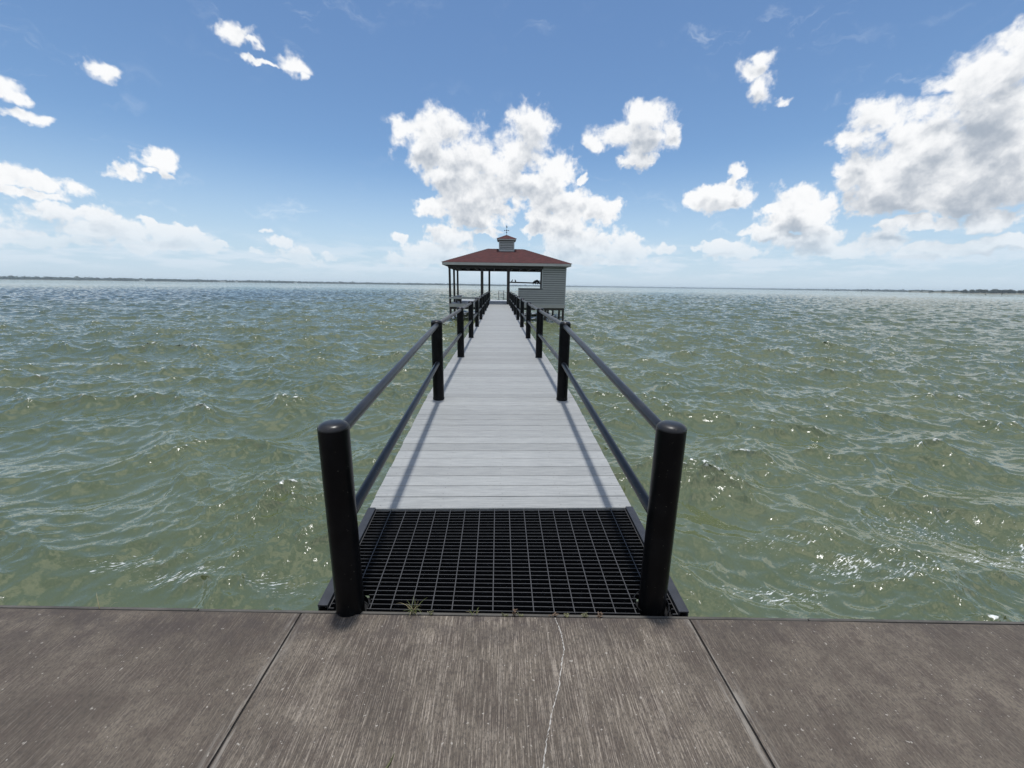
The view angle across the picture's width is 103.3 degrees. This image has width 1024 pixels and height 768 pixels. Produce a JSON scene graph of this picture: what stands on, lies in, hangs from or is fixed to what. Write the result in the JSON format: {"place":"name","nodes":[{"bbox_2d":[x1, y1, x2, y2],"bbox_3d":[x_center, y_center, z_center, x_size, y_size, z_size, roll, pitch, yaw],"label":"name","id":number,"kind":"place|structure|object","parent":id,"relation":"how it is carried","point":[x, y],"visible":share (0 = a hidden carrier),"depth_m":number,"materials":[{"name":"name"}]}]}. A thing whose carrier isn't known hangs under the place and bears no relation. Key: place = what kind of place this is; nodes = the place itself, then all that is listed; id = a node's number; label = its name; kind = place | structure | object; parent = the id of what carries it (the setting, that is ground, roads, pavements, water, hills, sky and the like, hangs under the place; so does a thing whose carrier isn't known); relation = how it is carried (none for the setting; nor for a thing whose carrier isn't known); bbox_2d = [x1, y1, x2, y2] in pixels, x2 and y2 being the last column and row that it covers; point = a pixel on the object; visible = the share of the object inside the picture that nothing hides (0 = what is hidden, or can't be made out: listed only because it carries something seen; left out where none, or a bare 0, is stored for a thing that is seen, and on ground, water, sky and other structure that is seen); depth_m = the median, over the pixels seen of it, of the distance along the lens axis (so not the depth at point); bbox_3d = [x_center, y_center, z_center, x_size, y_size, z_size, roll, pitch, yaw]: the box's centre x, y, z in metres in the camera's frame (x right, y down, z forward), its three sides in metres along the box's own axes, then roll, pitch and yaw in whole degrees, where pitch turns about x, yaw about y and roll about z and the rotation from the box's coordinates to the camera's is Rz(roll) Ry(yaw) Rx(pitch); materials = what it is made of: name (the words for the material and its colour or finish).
{"place":"outdoors","nodes":[
{"label":"outdoors","id":0,"kind":"place"},
{"bbox_2d":[0,275,1022,292],"bbox_3d":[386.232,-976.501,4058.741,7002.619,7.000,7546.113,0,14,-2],"label":"shore","id":1,"kind":"structure","parent":0,"point":[254,282],"depth_m":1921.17,"materials":[{"name":"green plant"}]},
{"bbox_2d":[0,279,1023,621],"bbox_3d":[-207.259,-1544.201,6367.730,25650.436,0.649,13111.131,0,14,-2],"label":"lake water","id":2,"kind":"structure","parent":0,"point":[852,453],"depth_m":7.45,"materials":[{"name":"green liquid"}]},
{"bbox_2d":[370,304,630,510],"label":"walkway","id":3,"kind":"structure","parent":2,"relation":"in","point":[500,427],"depth_m":3.79,"materials":[{"name":"grey wood"}]},
{"bbox_2d":[317,291,488,616],"bbox_3d":[-1.262,-2.652,16.174,0.140,1.702,29.443,0,14,-2],"label":"railing","id":4,"kind":"object","parent":3,"relation":"attached to","point":[343,502],"visible":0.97,"depth_m":1.93,"materials":[{"name":"black metal"}]},
{"bbox_2d":[509,292,686,615],"bbox_3d":[0.253,-2.643,16.226,0.140,1.702,29.443,0,14,-2],"label":"railing","id":5,"kind":"object","parent":3,"relation":"attached to","point":[659,502],"visible":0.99,"depth_m":1.98,"materials":[{"name":"black metal"}]},
{"bbox_2d":[442,226,571,320],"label":"pavilion","id":6,"kind":"structure","parent":2,"relation":"in","point":[548,294],"depth_m":30.32,"materials":[{"name":"grey wood"}]},
{"bbox_2d":[510,280,539,283],"bbox_3d":[1.138,-8.998,35.668,2.932,0.405,0.220,0,14,-2],"label":"lift pole","id":7,"kind":"object","parent":6,"relation":"attached to","point":[535,282],"visible":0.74,"depth_m":35.65,"materials":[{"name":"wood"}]},
{"bbox_2d":[0,608,1023,767],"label":"promenade","id":8,"kind":"structure","parent":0,"point":[81,688],"depth_m":1.60,"materials":[{"name":"concrete"}]},
{"bbox_2d":[402,597,425,617],"bbox_3d":[-0.488,1.090,1.975,0.146,0.075,0.101,6,15,21],"label":"grass tuft","id":9,"kind":"object","parent":8,"relation":"on","point":[412,612],"visible":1,"depth_m":1.98,"materials":[{"name":"green plant"}]},
{"bbox_2d":[0,605,1023,624],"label":"seawall","id":10,"kind":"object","parent":8,"relation":"attached to","point":[537,615],"visible":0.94,"depth_m":1.99,"materials":[{"name":"concrete"}]},
{"bbox_2d":[318,506,688,616],"bbox_3d":[-0.063,1.102,2.574,1.836,0.367,1.185,0,14,-2],"label":"entry grating","id":11,"kind":"object","parent":10,"relation":"on","point":[570,562],"visible":0.67,"depth_m":2.34,"materials":[{"name":"paint"}]},
{"bbox_2d":[0,0,1023,290],"label":"sky","id":12,"kind":"structure","parent":0,"point":[780,144],"materials":[{"name":"blue"}]},
{"bbox_2d":[911,291,1023,294],"bbox_3d":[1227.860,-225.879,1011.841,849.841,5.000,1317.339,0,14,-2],"label":"wooded point","id":13,"kind":"structure","parent":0,"point":[970,293],"depth_m":750.27,"materials":[{"name":"green plant"}]}
]}

